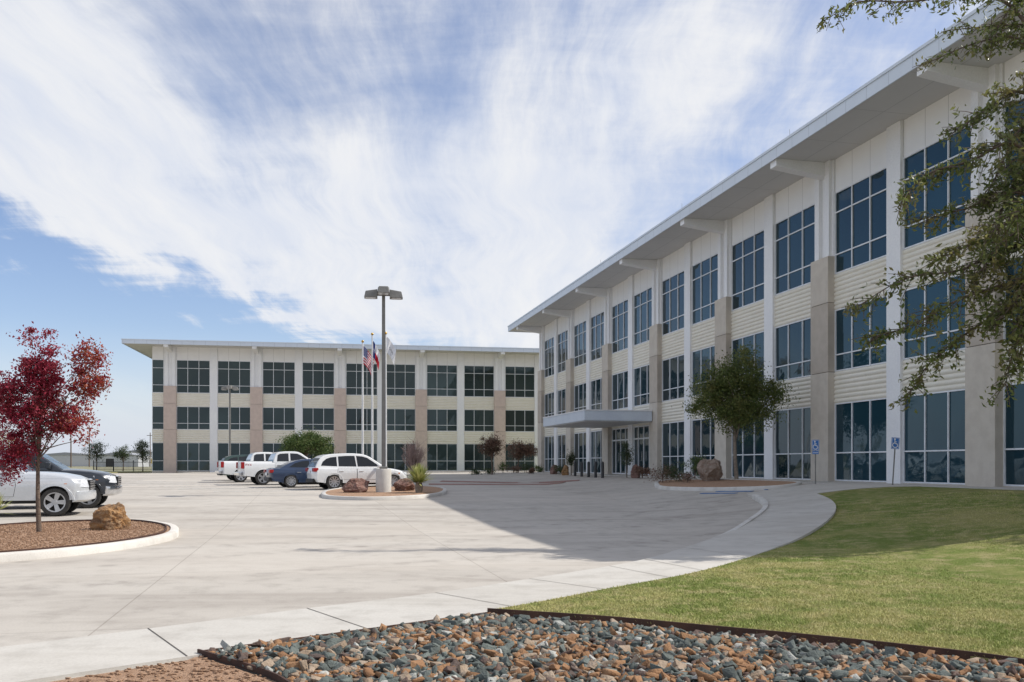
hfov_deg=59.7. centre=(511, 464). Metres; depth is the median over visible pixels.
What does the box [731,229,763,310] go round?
window
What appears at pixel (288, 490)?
parking marking
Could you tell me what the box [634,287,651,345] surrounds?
window
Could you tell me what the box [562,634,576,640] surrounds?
stone
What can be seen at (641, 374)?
window
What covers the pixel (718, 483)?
island gravel
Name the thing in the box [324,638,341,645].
stone
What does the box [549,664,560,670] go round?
stone
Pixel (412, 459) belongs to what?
bare shrub
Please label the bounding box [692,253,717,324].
window
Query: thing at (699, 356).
window
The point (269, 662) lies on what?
stone
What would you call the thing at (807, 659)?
stone
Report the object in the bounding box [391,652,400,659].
stone
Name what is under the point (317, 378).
window
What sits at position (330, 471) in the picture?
parked car
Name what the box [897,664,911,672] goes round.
stone
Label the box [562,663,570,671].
stone
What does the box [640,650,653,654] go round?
stone
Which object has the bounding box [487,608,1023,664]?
garden edging
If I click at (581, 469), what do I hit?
bollard
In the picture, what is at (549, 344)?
window
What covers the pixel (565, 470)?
boulder
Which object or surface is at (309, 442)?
green tree
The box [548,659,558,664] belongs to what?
stone
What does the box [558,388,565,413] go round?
window
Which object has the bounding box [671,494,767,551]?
curb
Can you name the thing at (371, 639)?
stone
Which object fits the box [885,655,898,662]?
stone
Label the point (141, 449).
tree
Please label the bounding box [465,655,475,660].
stone
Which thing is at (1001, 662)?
stone
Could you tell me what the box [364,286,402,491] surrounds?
street lamp
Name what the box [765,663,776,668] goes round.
stone
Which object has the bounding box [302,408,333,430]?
window
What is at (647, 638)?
stone
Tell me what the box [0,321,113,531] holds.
red leaved tree
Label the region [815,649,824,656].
stone
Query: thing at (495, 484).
paver band
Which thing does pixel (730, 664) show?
stone
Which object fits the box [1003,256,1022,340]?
window
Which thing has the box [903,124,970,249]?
window
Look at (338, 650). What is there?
stone
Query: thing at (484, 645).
stone
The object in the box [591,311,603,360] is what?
window
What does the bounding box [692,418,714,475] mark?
window
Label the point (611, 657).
stone
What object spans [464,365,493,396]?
window
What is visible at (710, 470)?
boulder
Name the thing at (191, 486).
parking marking
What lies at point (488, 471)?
shrub
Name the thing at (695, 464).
shrub
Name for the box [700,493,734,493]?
parking marking
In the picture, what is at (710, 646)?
stone
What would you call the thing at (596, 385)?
window
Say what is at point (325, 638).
stone
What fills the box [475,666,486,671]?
stone
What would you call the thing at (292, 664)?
stone
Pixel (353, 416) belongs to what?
window
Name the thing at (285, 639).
stone
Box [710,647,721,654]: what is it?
stone
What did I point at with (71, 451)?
utility pole
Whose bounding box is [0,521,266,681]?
loose gravel
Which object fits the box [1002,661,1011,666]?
stone
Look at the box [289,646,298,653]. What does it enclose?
stone
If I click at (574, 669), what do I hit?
stone
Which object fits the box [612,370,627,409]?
window
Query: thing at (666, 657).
stone
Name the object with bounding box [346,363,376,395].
window
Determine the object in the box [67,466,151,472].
ground
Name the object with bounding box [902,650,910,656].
stone
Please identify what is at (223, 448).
window
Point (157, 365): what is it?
window
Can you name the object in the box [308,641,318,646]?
stone
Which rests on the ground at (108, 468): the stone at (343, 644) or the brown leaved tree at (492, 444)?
the brown leaved tree at (492, 444)
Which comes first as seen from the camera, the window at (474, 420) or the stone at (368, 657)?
the stone at (368, 657)
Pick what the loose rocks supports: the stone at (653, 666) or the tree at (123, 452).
the stone at (653, 666)
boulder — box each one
[89,502,130,529]
[342,478,369,492]
[393,478,414,490]
[550,465,557,473]
[561,465,568,474]
[631,465,639,477]
[697,458,722,480]
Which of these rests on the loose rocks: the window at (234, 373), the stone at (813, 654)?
the stone at (813, 654)
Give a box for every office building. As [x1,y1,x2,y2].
[121,339,538,472]
[507,0,1023,486]
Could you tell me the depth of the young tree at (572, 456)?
62.96 m
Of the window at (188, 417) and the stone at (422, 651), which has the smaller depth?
the stone at (422, 651)
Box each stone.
[220,640,231,652]
[237,650,245,656]
[249,647,259,652]
[251,641,261,647]
[261,658,274,667]
[266,652,278,657]
[275,656,284,663]
[277,642,290,646]
[279,646,289,653]
[280,637,290,642]
[286,661,300,669]
[287,667,299,673]
[289,642,299,647]
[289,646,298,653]
[299,660,307,670]
[300,650,312,655]
[306,643,314,650]
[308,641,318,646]
[308,653,326,661]
[308,664,319,669]
[320,635,330,640]
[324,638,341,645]
[330,640,346,649]
[330,663,344,670]
[334,646,341,653]
[337,665,350,671]
[345,656,358,662]
[347,637,357,645]
[360,637,375,642]
[362,646,372,655]
[364,661,381,667]
[365,655,377,659]
[373,650,388,659]
[376,647,387,652]
[377,663,394,668]
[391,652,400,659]
[391,658,409,667]
[396,649,405,654]
[405,654,420,659]
[410,633,424,637]
[410,659,425,668]
[413,665,421,671]
[419,649,430,653]
[421,670,431,675]
[422,643,436,649]
[430,661,443,666]
[431,637,442,645]
[436,626,448,630]
[437,664,447,673]
[440,648,448,653]
[441,657,453,662]
[443,619,458,626]
[443,666,458,673]
[450,658,459,666]
[457,665,467,672]
[458,644,471,648]
[464,647,476,652]
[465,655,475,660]
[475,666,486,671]
[481,643,493,647]
[482,638,491,644]
[484,649,498,656]
[485,664,495,671]
[499,656,512,664]
[504,641,514,648]
[516,659,529,664]
[516,661,527,667]
[521,666,528,672]
[523,653,536,657]
[532,660,542,667]
[537,658,550,662]
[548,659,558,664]
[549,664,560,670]
[551,622,560,629]
[552,620,565,625]
[556,653,569,659]
[559,644,565,652]
[559,650,572,654]
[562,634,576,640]
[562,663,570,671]
[571,665,583,673]
[575,650,582,657]
[576,657,589,666]
[586,661,597,669]
[594,661,601,669]
[600,653,612,658]
[601,660,614,665]
[606,639,624,646]
[607,654,618,660]
[608,647,615,652]
[611,660,625,667]
[617,645,630,651]
[629,655,640,662]
[630,641,640,646]
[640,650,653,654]
[641,636,652,640]
[641,659,649,666]
[645,644,652,649]
[647,661,658,668]
[650,663,663,669]
[657,659,667,667]
[662,653,673,660]
[663,666,670,672]
[672,660,686,667]
[675,665,684,670]
[680,632,697,639]
[699,656,708,662]
[706,635,721,645]
[706,644,720,651]
[708,656,719,661]
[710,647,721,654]
[718,645,731,650]
[720,657,732,663]
[721,637,730,644]
[722,660,737,668]
[728,649,734,656]
[737,649,750,658]
[740,664,751,667]
[741,645,751,651]
[743,641,751,646]
[744,652,755,659]
[754,633,765,638]
[761,659,771,666]
[762,654,774,662]
[764,666,774,674]
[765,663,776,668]
[774,634,781,641]
[774,653,781,659]
[774,663,791,672]
[776,647,787,653]
[776,665,789,672]
[779,650,787,659]
[782,656,793,662]
[785,635,795,643]
[785,640,796,647]
[791,664,802,669]
[802,657,814,662]
[806,650,819,658]
[807,669,821,673]
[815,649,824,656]
[820,656,833,662]
[833,648,846,652]
[849,663,862,669]
[851,646,863,652]
[865,665,875,673]
[870,660,882,665]
[884,646,894,655]
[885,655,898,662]
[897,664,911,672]
[901,662,912,667]
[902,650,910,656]
[912,652,933,661]
[926,650,934,657]
[930,661,942,668]
[936,655,945,662]
[951,661,963,668]
[959,668,968,674]
[966,657,978,661]
[990,665,1006,671]
[997,659,1013,665]
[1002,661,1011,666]
[1004,658,1017,662]
[1005,664,1017,675]
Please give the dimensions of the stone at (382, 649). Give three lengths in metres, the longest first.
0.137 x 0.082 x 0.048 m
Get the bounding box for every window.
[152,359,163,392]
[152,406,162,428]
[152,443,162,470]
[177,360,209,392]
[177,406,209,429]
[177,443,209,470]
[218,361,249,393]
[218,407,249,429]
[218,443,249,460]
[263,362,294,393]
[263,407,294,429]
[263,443,288,452]
[302,362,333,394]
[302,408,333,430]
[307,443,333,458]
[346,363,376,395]
[346,408,376,430]
[346,443,376,460]
[387,364,414,395]
[387,409,414,430]
[387,443,412,470]
[427,365,456,396]
[427,409,456,430]
[427,444,456,470]
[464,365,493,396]
[464,409,493,431]
[464,444,493,470]
[505,366,534,397]
[505,410,534,431]
[506,444,534,470]
[545,337,553,377]
[545,392,553,416]
[545,436,553,471]
[558,329,567,372]
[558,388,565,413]
[558,434,565,466]
[574,320,585,367]
[574,382,585,410]
[574,432,585,472]
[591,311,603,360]
[591,378,601,409]
[591,430,601,472]
[612,299,627,353]
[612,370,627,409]
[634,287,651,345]
[634,364,649,406]
[662,270,683,335]
[662,354,683,401]
[662,421,683,475]
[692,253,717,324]
[692,345,714,396]
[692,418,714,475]
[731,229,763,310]
[731,331,763,383]
[731,413,763,477]
[775,203,814,295]
[775,317,810,381]
[775,406,810,479]
[835,167,885,273]
[835,296,885,371]
[835,398,885,481]
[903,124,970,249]
[903,273,966,359]
[903,389,964,484]
[1003,96,1023,212]
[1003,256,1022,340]
[1003,382,1023,486]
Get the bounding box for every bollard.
[580,462,582,476]
[587,461,589,476]
[594,461,596,477]
[601,461,603,477]
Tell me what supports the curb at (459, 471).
on the parking lot
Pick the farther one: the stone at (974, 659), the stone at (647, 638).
the stone at (647, 638)
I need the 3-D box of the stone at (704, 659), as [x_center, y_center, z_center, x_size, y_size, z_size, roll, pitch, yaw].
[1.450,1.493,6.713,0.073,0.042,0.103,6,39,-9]
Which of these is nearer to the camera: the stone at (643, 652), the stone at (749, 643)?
the stone at (643, 652)
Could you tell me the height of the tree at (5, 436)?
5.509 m
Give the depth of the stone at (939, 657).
6.81 m
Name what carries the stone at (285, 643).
on the loose rocks
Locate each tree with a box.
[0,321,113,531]
[0,425,13,448]
[80,439,108,469]
[110,445,132,470]
[131,438,151,470]
[275,425,338,457]
[475,431,507,474]
[504,438,537,472]
[564,447,576,474]
[618,441,637,477]
[671,341,799,478]
[816,0,1023,413]
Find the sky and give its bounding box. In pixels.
[0,0,987,453]
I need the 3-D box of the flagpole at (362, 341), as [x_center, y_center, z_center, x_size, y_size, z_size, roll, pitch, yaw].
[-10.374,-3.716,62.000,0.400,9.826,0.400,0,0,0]
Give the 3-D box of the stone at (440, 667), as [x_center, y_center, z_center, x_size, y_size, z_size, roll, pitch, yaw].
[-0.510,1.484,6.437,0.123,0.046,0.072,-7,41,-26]
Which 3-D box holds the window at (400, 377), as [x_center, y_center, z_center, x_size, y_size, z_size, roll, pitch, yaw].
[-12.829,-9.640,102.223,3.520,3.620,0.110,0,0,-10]
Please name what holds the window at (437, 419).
in the office building at (448, 406)
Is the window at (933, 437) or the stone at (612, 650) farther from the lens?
the window at (933, 437)
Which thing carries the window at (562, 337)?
in the office building at (783, 252)
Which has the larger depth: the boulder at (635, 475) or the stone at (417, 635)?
the boulder at (635, 475)
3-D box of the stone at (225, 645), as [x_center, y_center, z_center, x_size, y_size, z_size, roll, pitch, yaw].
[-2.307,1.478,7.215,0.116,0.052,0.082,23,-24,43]
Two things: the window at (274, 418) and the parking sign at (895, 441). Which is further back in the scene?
the window at (274, 418)
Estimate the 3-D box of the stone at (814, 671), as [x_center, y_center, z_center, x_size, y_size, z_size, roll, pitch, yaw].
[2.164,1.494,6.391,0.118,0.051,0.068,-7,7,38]
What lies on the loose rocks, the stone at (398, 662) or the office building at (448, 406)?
the stone at (398, 662)
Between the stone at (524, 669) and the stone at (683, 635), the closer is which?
the stone at (524, 669)
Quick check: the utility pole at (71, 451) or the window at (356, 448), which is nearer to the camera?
the window at (356, 448)
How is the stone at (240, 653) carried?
on the rock bed
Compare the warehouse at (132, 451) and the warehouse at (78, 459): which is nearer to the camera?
the warehouse at (132, 451)
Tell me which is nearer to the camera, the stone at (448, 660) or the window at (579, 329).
the stone at (448, 660)
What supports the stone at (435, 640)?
on the loose rocks
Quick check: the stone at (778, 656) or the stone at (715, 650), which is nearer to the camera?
the stone at (778, 656)
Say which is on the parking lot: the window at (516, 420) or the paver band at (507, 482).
the paver band at (507, 482)
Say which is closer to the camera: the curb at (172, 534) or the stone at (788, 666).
the stone at (788, 666)
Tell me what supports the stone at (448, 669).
on the rock bed
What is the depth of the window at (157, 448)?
97.64 m
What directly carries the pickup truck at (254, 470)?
on the parking lot
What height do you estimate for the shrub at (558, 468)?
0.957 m
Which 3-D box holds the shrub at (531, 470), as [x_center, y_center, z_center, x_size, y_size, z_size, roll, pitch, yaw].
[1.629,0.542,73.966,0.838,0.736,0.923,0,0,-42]
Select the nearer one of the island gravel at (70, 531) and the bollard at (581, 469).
the island gravel at (70, 531)
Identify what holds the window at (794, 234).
in the office building at (783, 252)
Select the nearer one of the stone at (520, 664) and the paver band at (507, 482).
the stone at (520, 664)
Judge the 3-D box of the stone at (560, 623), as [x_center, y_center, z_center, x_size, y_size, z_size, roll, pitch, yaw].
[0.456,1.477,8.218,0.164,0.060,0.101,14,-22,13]
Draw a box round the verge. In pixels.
[104,471,151,472]
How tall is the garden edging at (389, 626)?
0.080 m
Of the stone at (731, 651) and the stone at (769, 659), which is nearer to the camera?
the stone at (769, 659)
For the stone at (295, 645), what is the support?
on the loose rocks
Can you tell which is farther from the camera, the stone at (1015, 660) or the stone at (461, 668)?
the stone at (1015, 660)
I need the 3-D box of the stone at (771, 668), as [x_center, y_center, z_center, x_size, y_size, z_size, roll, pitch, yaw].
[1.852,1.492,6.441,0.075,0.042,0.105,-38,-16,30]
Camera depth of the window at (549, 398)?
79.94 m
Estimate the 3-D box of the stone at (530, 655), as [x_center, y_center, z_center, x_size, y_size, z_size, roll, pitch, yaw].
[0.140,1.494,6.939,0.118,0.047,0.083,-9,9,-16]
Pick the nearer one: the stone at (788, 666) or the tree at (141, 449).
the stone at (788, 666)
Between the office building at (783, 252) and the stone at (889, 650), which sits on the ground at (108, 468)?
the office building at (783, 252)
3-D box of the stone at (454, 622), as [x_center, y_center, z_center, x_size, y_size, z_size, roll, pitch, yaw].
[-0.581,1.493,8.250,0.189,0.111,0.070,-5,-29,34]
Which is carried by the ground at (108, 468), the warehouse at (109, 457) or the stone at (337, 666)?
the warehouse at (109, 457)
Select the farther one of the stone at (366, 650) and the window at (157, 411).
the window at (157, 411)
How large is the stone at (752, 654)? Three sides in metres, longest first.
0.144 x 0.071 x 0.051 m
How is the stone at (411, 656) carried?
on the loose rocks
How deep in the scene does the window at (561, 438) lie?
76.04 m
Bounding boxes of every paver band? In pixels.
[429,482,563,484]
[440,480,578,482]
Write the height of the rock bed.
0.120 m
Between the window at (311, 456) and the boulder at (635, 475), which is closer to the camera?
the boulder at (635, 475)
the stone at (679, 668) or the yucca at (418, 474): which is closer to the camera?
the stone at (679, 668)
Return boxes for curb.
[0,519,178,561]
[321,485,446,499]
[403,470,536,472]
[654,479,801,490]
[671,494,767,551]
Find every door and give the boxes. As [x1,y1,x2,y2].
[106,459,113,466]
[612,427,627,473]
[634,425,648,474]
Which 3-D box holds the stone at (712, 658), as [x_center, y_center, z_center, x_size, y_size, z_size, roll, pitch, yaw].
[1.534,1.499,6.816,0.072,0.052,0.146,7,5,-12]
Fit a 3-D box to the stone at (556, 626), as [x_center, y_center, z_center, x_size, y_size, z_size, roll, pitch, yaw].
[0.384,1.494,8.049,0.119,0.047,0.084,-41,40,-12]
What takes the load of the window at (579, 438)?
in the office building at (783, 252)
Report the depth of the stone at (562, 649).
7.11 m
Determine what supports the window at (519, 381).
in the office building at (448, 406)
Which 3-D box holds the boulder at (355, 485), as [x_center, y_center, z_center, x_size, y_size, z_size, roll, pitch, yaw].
[-6.654,0.943,37.942,1.237,0.713,0.812,0,0,-29]
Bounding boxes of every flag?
[363,346,373,372]
[373,341,379,369]
[386,336,395,363]
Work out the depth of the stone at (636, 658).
6.70 m
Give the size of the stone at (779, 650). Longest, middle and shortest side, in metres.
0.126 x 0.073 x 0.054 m
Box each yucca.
[0,492,11,513]
[404,464,436,492]
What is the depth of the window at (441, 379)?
103.05 m
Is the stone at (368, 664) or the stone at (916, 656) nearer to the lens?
the stone at (368, 664)
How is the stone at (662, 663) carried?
on the rock bed
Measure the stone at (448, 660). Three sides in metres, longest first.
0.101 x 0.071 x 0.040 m
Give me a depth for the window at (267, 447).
99.73 m
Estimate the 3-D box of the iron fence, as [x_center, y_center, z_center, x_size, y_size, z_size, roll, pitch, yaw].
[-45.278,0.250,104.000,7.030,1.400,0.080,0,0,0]
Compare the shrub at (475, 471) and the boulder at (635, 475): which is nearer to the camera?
the boulder at (635, 475)
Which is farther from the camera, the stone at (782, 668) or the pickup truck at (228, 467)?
the pickup truck at (228, 467)
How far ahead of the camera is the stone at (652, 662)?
6.55 m
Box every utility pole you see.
[70,434,71,466]
[147,433,151,466]
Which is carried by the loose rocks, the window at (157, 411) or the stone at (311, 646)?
the stone at (311, 646)
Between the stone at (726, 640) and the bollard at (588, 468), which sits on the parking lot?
the bollard at (588, 468)
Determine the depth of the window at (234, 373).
99.05 m
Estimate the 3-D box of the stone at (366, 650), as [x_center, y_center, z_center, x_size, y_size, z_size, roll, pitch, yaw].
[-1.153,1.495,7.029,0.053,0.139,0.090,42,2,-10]
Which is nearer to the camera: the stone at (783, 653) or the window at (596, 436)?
the stone at (783, 653)
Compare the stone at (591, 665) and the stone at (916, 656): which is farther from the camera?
the stone at (916, 656)
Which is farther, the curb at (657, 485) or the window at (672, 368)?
the window at (672, 368)
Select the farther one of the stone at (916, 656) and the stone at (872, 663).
the stone at (916, 656)
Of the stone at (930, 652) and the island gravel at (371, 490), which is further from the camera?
the island gravel at (371, 490)
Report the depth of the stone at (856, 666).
6.46 m
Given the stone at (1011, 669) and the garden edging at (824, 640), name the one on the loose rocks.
the stone at (1011, 669)
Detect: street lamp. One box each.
[221,385,238,455]
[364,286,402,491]
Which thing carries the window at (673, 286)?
in the office building at (783, 252)
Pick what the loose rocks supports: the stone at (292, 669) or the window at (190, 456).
the stone at (292, 669)
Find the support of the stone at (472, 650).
on the loose rocks
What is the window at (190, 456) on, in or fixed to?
in the office building at (448, 406)
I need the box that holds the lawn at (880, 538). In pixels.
[502,487,1023,661]
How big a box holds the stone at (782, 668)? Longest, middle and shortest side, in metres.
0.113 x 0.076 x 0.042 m
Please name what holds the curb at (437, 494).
on the parking lot
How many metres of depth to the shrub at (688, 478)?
38.23 m
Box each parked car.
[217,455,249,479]
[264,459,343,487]
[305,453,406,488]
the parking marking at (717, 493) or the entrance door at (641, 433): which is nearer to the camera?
the parking marking at (717, 493)
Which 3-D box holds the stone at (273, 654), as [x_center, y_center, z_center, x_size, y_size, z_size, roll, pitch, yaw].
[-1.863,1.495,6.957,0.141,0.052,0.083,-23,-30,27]
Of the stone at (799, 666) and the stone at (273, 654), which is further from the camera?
the stone at (273, 654)
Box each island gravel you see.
[0,521,170,549]
[326,486,442,496]
[658,480,795,486]
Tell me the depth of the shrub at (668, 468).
45.86 m
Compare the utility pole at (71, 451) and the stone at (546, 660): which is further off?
the utility pole at (71, 451)
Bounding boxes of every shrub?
[401,436,428,470]
[468,467,481,474]
[479,467,496,474]
[497,462,506,471]
[506,464,521,472]
[519,462,532,472]
[525,467,535,473]
[533,462,545,471]
[552,464,568,474]
[632,465,650,477]
[647,464,676,481]
[656,460,688,478]
[665,464,691,481]
[677,454,705,478]
[678,469,696,482]
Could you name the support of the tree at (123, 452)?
on the ground at (108, 468)
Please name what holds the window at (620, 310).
in the office building at (783, 252)
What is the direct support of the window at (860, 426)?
in the office building at (783, 252)
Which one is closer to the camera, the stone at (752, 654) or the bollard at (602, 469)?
the stone at (752, 654)
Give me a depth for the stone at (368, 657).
6.76 m
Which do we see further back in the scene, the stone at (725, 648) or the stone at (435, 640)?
the stone at (435, 640)
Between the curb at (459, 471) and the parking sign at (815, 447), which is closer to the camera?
the parking sign at (815, 447)
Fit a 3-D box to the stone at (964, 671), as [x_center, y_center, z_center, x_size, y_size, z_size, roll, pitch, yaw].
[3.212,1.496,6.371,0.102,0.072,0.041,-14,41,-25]
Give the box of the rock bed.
[204,642,1020,681]
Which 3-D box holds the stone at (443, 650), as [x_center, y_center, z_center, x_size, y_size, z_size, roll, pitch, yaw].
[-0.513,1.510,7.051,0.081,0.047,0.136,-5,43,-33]
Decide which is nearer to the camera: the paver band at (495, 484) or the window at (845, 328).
the window at (845, 328)
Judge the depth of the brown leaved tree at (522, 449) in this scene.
83.79 m
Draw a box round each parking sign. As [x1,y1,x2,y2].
[812,440,818,483]
[891,437,899,484]
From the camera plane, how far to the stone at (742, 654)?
6.90 m
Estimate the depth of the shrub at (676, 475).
39.60 m
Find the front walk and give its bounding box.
[528,472,1023,497]
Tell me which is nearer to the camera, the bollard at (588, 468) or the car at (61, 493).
the car at (61, 493)
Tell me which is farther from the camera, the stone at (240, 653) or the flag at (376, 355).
the flag at (376, 355)
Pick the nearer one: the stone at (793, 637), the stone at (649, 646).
the stone at (649, 646)
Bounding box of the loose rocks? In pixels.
[208,612,1023,681]
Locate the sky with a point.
(210, 170)
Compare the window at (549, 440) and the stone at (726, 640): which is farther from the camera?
the window at (549, 440)
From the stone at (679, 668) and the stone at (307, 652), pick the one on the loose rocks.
the stone at (679, 668)
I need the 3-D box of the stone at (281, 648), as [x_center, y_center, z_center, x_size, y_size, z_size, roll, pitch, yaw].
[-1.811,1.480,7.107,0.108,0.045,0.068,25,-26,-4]
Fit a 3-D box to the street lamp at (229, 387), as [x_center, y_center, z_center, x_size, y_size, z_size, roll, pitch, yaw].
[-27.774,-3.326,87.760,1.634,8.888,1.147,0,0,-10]
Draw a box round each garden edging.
[0,519,166,552]
[197,649,290,681]
[205,612,487,650]
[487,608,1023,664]
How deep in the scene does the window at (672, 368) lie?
53.12 m
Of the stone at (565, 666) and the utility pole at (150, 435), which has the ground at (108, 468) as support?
the utility pole at (150, 435)
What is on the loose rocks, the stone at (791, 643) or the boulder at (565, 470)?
the stone at (791, 643)
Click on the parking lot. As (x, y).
(271, 546)
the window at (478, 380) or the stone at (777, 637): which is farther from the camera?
the window at (478, 380)
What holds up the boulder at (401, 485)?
on the island gravel at (371, 490)
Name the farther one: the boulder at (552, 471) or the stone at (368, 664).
the boulder at (552, 471)
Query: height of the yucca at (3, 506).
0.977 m
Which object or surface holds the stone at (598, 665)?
on the rock bed
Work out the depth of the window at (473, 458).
103.73 m
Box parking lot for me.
[0,472,806,681]
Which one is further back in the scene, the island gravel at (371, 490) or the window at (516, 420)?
the window at (516, 420)
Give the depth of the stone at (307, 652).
6.98 m
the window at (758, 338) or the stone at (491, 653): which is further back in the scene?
the window at (758, 338)
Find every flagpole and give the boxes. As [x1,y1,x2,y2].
[361,340,363,454]
[371,333,373,458]
[385,332,386,465]
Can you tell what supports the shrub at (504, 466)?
on the parking lot
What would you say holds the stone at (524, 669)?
on the loose rocks
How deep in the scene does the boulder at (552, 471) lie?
69.84 m
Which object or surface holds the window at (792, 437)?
in the office building at (783, 252)
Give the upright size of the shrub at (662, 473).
1.265 m
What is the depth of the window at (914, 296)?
31.28 m
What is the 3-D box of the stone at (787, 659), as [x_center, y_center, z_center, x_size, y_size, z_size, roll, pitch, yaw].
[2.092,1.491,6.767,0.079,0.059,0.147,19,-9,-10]
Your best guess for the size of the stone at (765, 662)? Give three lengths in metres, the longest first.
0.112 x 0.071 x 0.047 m
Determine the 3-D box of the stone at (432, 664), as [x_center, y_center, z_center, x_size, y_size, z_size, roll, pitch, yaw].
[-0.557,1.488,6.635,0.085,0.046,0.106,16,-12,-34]
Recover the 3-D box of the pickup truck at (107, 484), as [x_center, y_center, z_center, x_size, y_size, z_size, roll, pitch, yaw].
[-16.112,0.488,29.429,5.977,1.900,2.380,0,0,-18]
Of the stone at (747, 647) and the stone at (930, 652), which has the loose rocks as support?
the stone at (747, 647)
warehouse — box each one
[47,452,94,465]
[95,452,149,466]
[128,450,151,465]
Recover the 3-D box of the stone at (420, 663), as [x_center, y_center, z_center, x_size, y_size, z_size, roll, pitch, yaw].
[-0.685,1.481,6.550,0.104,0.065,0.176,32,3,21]
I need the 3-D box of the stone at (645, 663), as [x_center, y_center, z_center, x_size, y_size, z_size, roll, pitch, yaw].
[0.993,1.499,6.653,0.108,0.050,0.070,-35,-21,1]
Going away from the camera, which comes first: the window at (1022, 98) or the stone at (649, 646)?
the stone at (649, 646)
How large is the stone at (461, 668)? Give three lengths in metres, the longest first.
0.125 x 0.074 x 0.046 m
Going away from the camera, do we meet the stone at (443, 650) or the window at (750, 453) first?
the stone at (443, 650)
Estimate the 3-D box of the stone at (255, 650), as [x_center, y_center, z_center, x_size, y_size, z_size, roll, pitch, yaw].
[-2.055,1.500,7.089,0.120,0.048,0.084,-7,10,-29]
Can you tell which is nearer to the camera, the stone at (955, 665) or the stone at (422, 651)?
the stone at (955, 665)
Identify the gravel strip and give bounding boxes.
[51,657,275,681]
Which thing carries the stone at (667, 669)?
on the loose rocks
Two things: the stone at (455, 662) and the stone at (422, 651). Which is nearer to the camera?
the stone at (455, 662)
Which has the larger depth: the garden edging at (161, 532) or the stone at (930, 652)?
the garden edging at (161, 532)
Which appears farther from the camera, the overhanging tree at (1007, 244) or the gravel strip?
the overhanging tree at (1007, 244)
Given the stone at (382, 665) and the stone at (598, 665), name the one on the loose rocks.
the stone at (382, 665)
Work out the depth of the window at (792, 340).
40.10 m
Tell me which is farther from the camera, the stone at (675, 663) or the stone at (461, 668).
the stone at (675, 663)
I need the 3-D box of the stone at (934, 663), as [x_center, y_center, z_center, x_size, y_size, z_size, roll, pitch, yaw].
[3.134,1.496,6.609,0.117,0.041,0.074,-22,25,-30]
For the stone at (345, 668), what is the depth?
6.43 m
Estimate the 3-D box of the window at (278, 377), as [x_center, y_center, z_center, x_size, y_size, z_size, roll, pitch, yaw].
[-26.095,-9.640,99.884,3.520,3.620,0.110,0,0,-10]
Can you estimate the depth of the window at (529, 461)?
104.60 m
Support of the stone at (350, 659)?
on the loose rocks
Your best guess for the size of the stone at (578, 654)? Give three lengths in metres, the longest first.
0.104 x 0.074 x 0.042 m
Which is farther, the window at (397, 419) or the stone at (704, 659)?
the window at (397, 419)
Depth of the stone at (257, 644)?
7.25 m
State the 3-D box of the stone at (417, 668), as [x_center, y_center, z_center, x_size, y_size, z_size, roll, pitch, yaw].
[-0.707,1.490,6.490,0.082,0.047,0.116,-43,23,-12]
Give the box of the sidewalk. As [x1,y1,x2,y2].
[0,492,835,681]
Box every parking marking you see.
[170,486,212,486]
[171,484,212,484]
[199,488,240,488]
[221,490,322,491]
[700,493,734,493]
[715,491,751,491]
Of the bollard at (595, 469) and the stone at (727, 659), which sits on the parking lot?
the bollard at (595, 469)
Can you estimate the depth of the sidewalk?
9.21 m
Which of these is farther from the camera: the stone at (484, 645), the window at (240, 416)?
the window at (240, 416)
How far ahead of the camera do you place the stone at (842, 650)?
7.09 m
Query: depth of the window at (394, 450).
102.15 m
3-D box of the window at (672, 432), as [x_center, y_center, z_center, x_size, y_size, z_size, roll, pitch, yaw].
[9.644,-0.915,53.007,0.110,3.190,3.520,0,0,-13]
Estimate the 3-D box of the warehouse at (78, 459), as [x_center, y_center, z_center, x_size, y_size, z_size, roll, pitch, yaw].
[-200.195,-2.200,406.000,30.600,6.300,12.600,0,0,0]
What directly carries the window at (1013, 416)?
in the office building at (783, 252)
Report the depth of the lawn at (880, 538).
13.40 m
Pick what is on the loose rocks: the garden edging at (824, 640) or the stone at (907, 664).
the stone at (907, 664)
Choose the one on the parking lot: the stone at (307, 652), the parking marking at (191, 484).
the parking marking at (191, 484)
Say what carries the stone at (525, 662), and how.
on the loose rocks
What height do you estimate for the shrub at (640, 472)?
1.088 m
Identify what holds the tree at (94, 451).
on the ground at (108, 468)
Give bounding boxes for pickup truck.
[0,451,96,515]
[4,451,122,507]
[215,452,271,481]
[234,451,310,484]
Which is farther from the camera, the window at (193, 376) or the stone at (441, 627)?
the window at (193, 376)
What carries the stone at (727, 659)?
on the loose rocks
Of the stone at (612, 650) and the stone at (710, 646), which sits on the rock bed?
the stone at (612, 650)
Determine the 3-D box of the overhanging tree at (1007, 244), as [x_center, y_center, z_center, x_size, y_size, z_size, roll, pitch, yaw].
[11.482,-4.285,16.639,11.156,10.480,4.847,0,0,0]
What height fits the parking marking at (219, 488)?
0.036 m
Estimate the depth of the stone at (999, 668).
6.42 m
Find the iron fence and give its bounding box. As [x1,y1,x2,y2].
[93,460,146,470]
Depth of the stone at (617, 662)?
6.63 m

